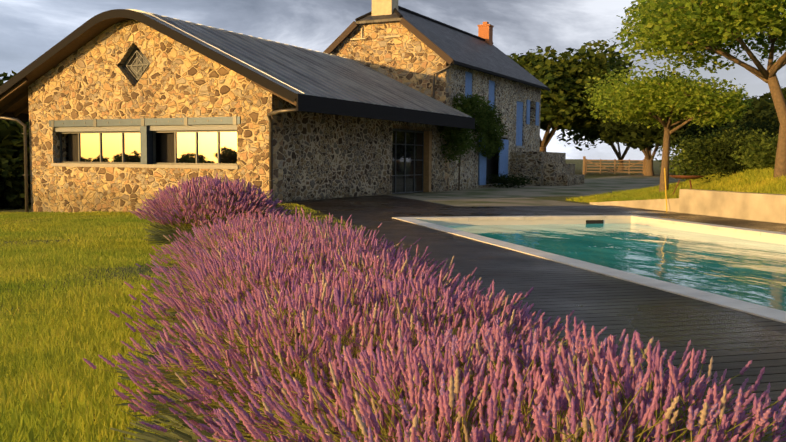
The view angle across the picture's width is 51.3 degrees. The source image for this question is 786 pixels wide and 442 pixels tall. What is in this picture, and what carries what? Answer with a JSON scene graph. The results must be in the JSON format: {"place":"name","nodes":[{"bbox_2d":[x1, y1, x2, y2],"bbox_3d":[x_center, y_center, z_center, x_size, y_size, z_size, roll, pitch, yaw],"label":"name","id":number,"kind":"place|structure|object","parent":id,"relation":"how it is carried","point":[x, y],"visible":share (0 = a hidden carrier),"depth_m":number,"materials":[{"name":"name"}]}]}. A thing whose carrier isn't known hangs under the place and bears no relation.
{"place":"outdoors","nodes":[
{"label":"outdoors","id":0,"kind":"place"},
{"bbox_2d":[66,134,67,161],"bbox_3d":[-8.544,-2.146,31.132,0.500,4.896,11.000,3,5,27],"label":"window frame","id":1,"kind":"structure","parent":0,"point":[66,147],"depth_m":26.56,"materials":[{"name":"grey metal"}]},
{"bbox_2d":[0,240,190,318],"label":"grass","id":2,"kind":"structure","parent":0,"point":[48,261],"depth_m":7.94,"materials":[{"name":"green plant"}]},
{"bbox_2d":[0,304,202,441],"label":"grass","id":3,"kind":"structure","parent":0,"point":[36,380],"depth_m":4.21,"materials":[{"name":"green plant"}]},
{"bbox_2d":[28,20,282,212],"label":"stone wall","id":4,"kind":"structure","parent":0,"point":[91,79],"depth_m":23.81,"materials":[{"name":"beige stone"}]},
{"bbox_2d":[122,46,150,83],"bbox_3d":[-7.412,-4.532,23.855,1.308,1.308,0.138,3,5,27],"label":"diamond window","id":5,"kind":"structure","parent":4,"relation":"in","point":[136,65],"depth_m":23.92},
{"bbox_2d":[49,116,240,168],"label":"window","id":6,"kind":"structure","parent":4,"relation":"in","point":[199,142],"depth_m":23.83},
{"bbox_2d":[0,108,298,212],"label":"barn downpipes","id":7,"kind":"object","parent":4,"relation":"attached to","point":[270,131],"visible":0.79,"depth_m":21.57,"materials":[{"name":"grey metal"}]},
{"bbox_2d":[0,9,474,128],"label":"barn roof","id":8,"kind":"structure","parent":4,"relation":"on","point":[304,79],"depth_m":24.51,"materials":[{"name":"grey metal"}]},
{"bbox_2d":[0,202,367,246],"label":"grass","id":9,"kind":"structure","parent":0,"point":[90,227],"depth_m":16.33,"materials":[{"name":"green plant"}]},
{"bbox_2d":[283,100,444,201],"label":"stone wall","id":10,"kind":"structure","parent":0,"point":[326,156],"depth_m":24.82,"materials":[{"name":"grey stone"}]},
{"bbox_2d":[392,124,432,193],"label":"glass door","id":11,"kind":"structure","parent":10,"relation":"in","point":[411,160],"depth_m":29.88,"materials":[{"name":"clear glass"}]},
{"bbox_2d":[0,159,785,441],"bbox_3d":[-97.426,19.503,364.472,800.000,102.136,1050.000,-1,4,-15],"label":"ground","id":12,"kind":"structure","parent":0,"point":[578,163],"depth_m":26.84,"materials":[{"name":"green plant"}]},
{"bbox_2d":[0,71,27,123],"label":"tree foliage","id":13,"kind":"object","parent":12,"relation":"on","point":[4,75],"depth_m":38.92,"materials":[{"name":"green plant"}]},
{"bbox_2d":[0,120,29,206],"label":"tree foliage","id":14,"kind":"object","parent":12,"relation":"on","point":[12,130],"depth_m":31.20,"materials":[{"name":"green plant"}]},
{"bbox_2d":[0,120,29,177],"bbox_3d":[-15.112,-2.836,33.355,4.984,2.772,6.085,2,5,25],"label":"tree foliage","id":15,"kind":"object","parent":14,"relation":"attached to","point":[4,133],"visible":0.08,"depth_m":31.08,"materials":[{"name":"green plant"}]},
{"bbox_2d":[0,152,30,208],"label":"bush","id":16,"kind":"object","parent":12,"relation":"on","point":[12,187],"visible":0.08,"depth_m":30.79,"materials":[{"name":"green plant"}]},
{"bbox_2d":[331,21,450,190],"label":"house gable walls","id":17,"kind":"structure","parent":12,"relation":"on","point":[409,59],"depth_m":32.48,"materials":[{"name":"beige stone"}]},
{"bbox_2d":[350,28,400,40],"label":"house gable ledges","id":18,"kind":"object","parent":17,"relation":"attached to","point":[361,38],"visible":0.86,"depth_m":33.13,"materials":[{"name":"beige stone"}]},
{"bbox_2d":[330,9,547,87],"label":"house roof","id":19,"kind":"structure","parent":17,"relation":"on","point":[455,45],"depth_m":36.06,"materials":[{"name":"grey tile"}]},
{"bbox_2d":[372,0,493,45],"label":"house chimneys","id":20,"kind":"object","parent":19,"relation":"on","point":[387,7],"visible":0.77,"depth_m":32.93,"materials":[{"name":"orange brick"}]},
{"bbox_2d":[323,6,549,90],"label":"roof trim","id":21,"kind":"structure","parent":19,"relation":"attached to","point":[416,32],"depth_m":33.18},
{"bbox_2d":[432,64,453,98],"bbox_3d":[1.942,-4.885,31.642,0.888,2.466,0.130,3,5,27],"label":"downpipe","id":22,"kind":"object","parent":17,"relation":"attached to","point":[440,70],"visible":0.5,"depth_m":31.71,"materials":[{"name":"brown metal"}]},
{"bbox_2d":[83,173,785,441],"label":"lavender flowers","id":23,"kind":"object","parent":12,"relation":"on","point":[617,367],"visible":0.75,"depth_m":2.54,"materials":[{"name":"purple plant"}]},
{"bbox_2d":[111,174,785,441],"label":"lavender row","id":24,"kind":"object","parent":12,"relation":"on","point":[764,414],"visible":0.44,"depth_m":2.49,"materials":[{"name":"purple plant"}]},
{"bbox_2d":[273,195,785,441],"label":"deck","id":25,"kind":"structure","parent":12,"relation":"on","point":[732,342],"depth_m":7.16,"materials":[{"name":"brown wood"}]},
{"bbox_2d":[664,168,667,211],"bbox_3d":[6.483,-0.748,19.456,0.028,1.031,0.516,1,4,9],"label":"pool net pole","id":26,"kind":"object","parent":25,"relation":"on","point":[665,189],"visible":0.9,"depth_m":19.44,"materials":[{"name":"yellow metal"}]},
{"bbox_2d":[507,39,635,151],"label":"oak tree","id":27,"kind":"object","parent":12,"relation":"on","point":[547,77],"depth_m":66.08,"materials":[{"name":"green plant"}]},
{"bbox_2d":[392,215,785,322],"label":"pool","id":28,"kind":"structure","parent":12,"relation":"on","point":[440,223],"depth_m":13.69,"materials":[{"name":"stone"}]},
{"bbox_2d":[444,224,785,310],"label":"pool water","id":29,"kind":"structure","parent":28,"relation":"in","point":[751,271],"depth_m":11.71,"materials":[{"name":"teal liquid"}]},
{"bbox_2d":[554,75,660,170],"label":"tree foliage","id":30,"kind":"object","parent":12,"relation":"on","point":[582,133],"depth_m":88.80,"materials":[{"name":"green plant"}]},
{"bbox_2d":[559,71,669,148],"bbox_3d":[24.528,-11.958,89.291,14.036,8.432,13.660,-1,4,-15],"label":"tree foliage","id":31,"kind":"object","parent":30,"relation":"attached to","point":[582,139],"visible":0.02,"depth_m":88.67,"materials":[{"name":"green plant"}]},
{"bbox_2d":[596,110,688,175],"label":"tree foliage","id":32,"kind":"object","parent":12,"relation":"on","point":[633,133],"depth_m":62.80,"materials":[{"name":"green plant"}]},
{"bbox_2d":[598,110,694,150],"bbox_3d":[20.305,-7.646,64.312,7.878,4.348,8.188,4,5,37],"label":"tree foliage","id":33,"kind":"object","parent":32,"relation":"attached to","point":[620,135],"visible":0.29,"depth_m":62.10,"materials":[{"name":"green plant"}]},
{"bbox_2d":[581,62,753,129],"bbox_3d":[7.229,-3.253,21.643,4.236,1.650,4.234,3,5,30],"label":"tree foliage","id":34,"kind":"object","parent":12,"relation":"on","point":[659,102],"visible":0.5,"depth_m":20.57,"materials":[{"name":"green plant"}]},
{"bbox_2d":[566,165,785,202],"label":"bank grass","id":35,"kind":"structure","parent":12,"relation":"on","point":[752,179],"depth_m":19.06,"materials":[{"name":"green plant"}]},
{"bbox_2d":[633,81,723,191],"bbox_3d":[7.206,-1.992,21.474,2.662,3.260,2.577,-1,4,-15],"label":"tree trunk","id":36,"kind":"object","parent":12,"relation":"on","point":[668,127],"visible":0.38,"depth_m":21.56,"materials":[{"name":"brown plant"}]},
{"bbox_2d":[673,180,691,194],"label":"fire bowl legs","id":37,"kind":"object","parent":12,"relation":"on","point":[678,183],"visible":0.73,"depth_m":20.04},
{"bbox_2d":[590,189,785,223],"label":"retaining wall","id":38,"kind":"structure","parent":12,"relation":"on","point":[764,207],"depth_m":17.45,"materials":[{"name":"concrete"}]},
{"bbox_2d":[651,130,726,178],"bbox_3d":[9.241,-1.904,24.280,2.658,1.622,2.626,-1,4,-15],"label":"bush","id":39,"kind":"object","parent":12,"relation":"on","point":[686,171],"visible":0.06,"depth_m":24.48,"materials":[{"name":"green plant"}]},
{"bbox_2d":[609,0,785,74],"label":"tree foliage","id":40,"kind":"object","parent":12,"relation":"on","point":[779,10],"visible":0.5,"depth_m":16.66,"materials":[{"name":"green plant"}]},
{"bbox_2d":[652,4,785,177],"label":"tree trunk","id":41,"kind":"object","parent":12,"relation":"on","point":[768,76],"visible":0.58,"depth_m":17.61,"materials":[{"name":"brown plant"}]},
{"bbox_2d":[669,122,768,179],"bbox_3d":[9.007,-1.899,22.425,2.632,1.625,2.073,4,6,41],"label":"bush","id":42,"kind":"object","parent":12,"relation":"on","point":[709,139],"visible":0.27,"depth_m":22.38,"materials":[{"name":"green plant"}]},
{"bbox_2d":[686,126,765,181],"bbox_3d":[8.534,-1.633,20.306,1.939,1.436,2.072,-1,4,-15],"label":"bush","id":43,"kind":"object","parent":12,"relation":"on","point":[720,162],"visible":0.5,"depth_m":20.29,"materials":[{"name":"green plant"}]},
{"bbox_2d":[678,102,773,148],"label":"tree foliage","id":44,"kind":"object","parent":12,"relation":"on","point":[735,121],"visible":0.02,"depth_m":42.72,"materials":[{"name":"green plant"}]},
{"bbox_2d":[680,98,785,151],"bbox_3d":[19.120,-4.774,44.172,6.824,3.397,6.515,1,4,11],"label":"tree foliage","id":45,"kind":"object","parent":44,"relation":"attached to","point":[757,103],"depth_m":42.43,"materials":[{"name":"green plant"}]},
{"bbox_2d":[709,114,778,143],"bbox_3d":[10.575,-2.125,23.625,2.662,1.975,2.862,-1,4,-15],"label":"foliage","id":46,"kind":"object","parent":12,"relation":"on","point":[763,127],"visible":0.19,"depth_m":23.47,"materials":[{"name":"green plant"}]},
{"bbox_2d":[730,128,778,169],"bbox_3d":[8.485,-1.586,18.799,1.602,1.066,1.647,-1,4,-15],"label":"bush","id":47,"kind":"object","parent":12,"relation":"on","point":[762,154],"visible":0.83,"depth_m":18.50,"materials":[{"name":"green plant"}]},
{"bbox_2d":[745,93,769,114],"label":"tree foliage","id":48,"kind":"object","parent":12,"relation":"on","point":[755,99],"depth_m":54.64,"materials":[{"name":"green plant"}]},
{"bbox_2d":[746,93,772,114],"bbox_3d":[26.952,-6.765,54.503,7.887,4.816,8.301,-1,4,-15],"label":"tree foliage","id":49,"kind":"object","parent":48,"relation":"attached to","point":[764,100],"visible":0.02,"depth_m":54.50,"materials":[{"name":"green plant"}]},
{"bbox_2d":[752,105,778,133],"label":"tree foliage","id":50,"kind":"object","parent":12,"relation":"on","point":[767,114],"visible":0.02,"depth_m":36.11,"materials":[{"name":"green plant"}]},
{"bbox_2d":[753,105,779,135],"bbox_3d":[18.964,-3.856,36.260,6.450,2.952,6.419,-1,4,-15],"label":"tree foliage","id":51,"kind":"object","parent":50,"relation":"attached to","point":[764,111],"visible":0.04,"depth_m":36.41,"materials":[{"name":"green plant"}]},
{"bbox_2d":[0,0,785,159],"label":"sky","id":52,"kind":"structure","parent":0,"point":[28,28],"materials":[{"name":"grey"}]},
{"bbox_2d":[458,154,461,189],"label":"vine stem","id":53,"kind":"object","parent":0,"point":[459,174],"visible":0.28,"depth_m":32.88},
{"bbox_2d":[449,64,540,190],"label":"house wall","id":54,"kind":"structure","parent":0,"point":[508,94],"depth_m":37.20,"materials":[{"name":"grey stone"}]},
{"bbox_2d":[465,71,538,184],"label":"window shutters","id":55,"kind":"object","parent":54,"relation":"attached to","point":[487,167],"visible":0.58,"depth_m":37.81,"materials":[{"name":"blue wood"}]},
{"bbox_2d":[391,174,689,205],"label":"patio","id":56,"kind":"structure","parent":0,"point":[498,196],"depth_m":30.66,"materials":[{"name":"grey concrete"}]},
{"bbox_2d":[437,93,508,162],"bbox_3d":[3.219,-3.815,33.474,1.416,2.884,6.335,3,5,26],"label":"wisteria vine","id":57,"kind":"object","parent":56,"relation":"on","point":[487,123],"visible":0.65,"depth_m":33.48,"materials":[{"name":"green plant"}]},
{"bbox_2d":[486,173,536,187],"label":"bush","id":58,"kind":"object","parent":56,"relation":"on","point":[504,180],"visible":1,"depth_m":35.67,"materials":[{"name":"green plant"}]},
{"bbox_2d":[583,156,646,174],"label":"field gate","id":59,"kind":"structure","parent":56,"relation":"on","point":[585,165],"depth_m":64.40,"materials":[{"name":"brown wood"}]},
{"bbox_2d":[510,152,584,185],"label":"stone wall","id":60,"kind":"structure","parent":0,"point":[548,168],"depth_m":38.66,"materials":[{"name":"grey stone"}]},
{"bbox_2d":[669,175,703,178],"bbox_3d":[7.154,-1.066,19.950,0.840,0.080,0.840,-1,4,-15],"label":"fire bowl","id":61,"kind":"object","parent":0,"point":[685,176],"visible":1,"depth_m":19.71,"materials":[{"name":"orange metal"}]},
{"bbox_2d":[655,127,775,180],"bbox_3d":[9.177,-1.862,23.659,3.618,1.675,3.905,-1,4,-15],"label":"bush","id":62,"kind":"object","parent":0,"point":[679,158],"visible":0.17,"depth_m":22.98,"materials":[{"name":"green plant"}]},
{"bbox_2d":[726,112,779,137],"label":"bank bush","id":63,"kind":"object","parent":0,"point":[762,125],"depth_m":25.57,"materials":[{"name":"green plant"}]},
{"bbox_2d":[763,93,785,139],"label":"bank bush","id":64,"kind":"object","parent":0,"point":[775,116],"visible":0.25,"depth_m":21.23,"materials":[{"name":"green plant"}]}
]}

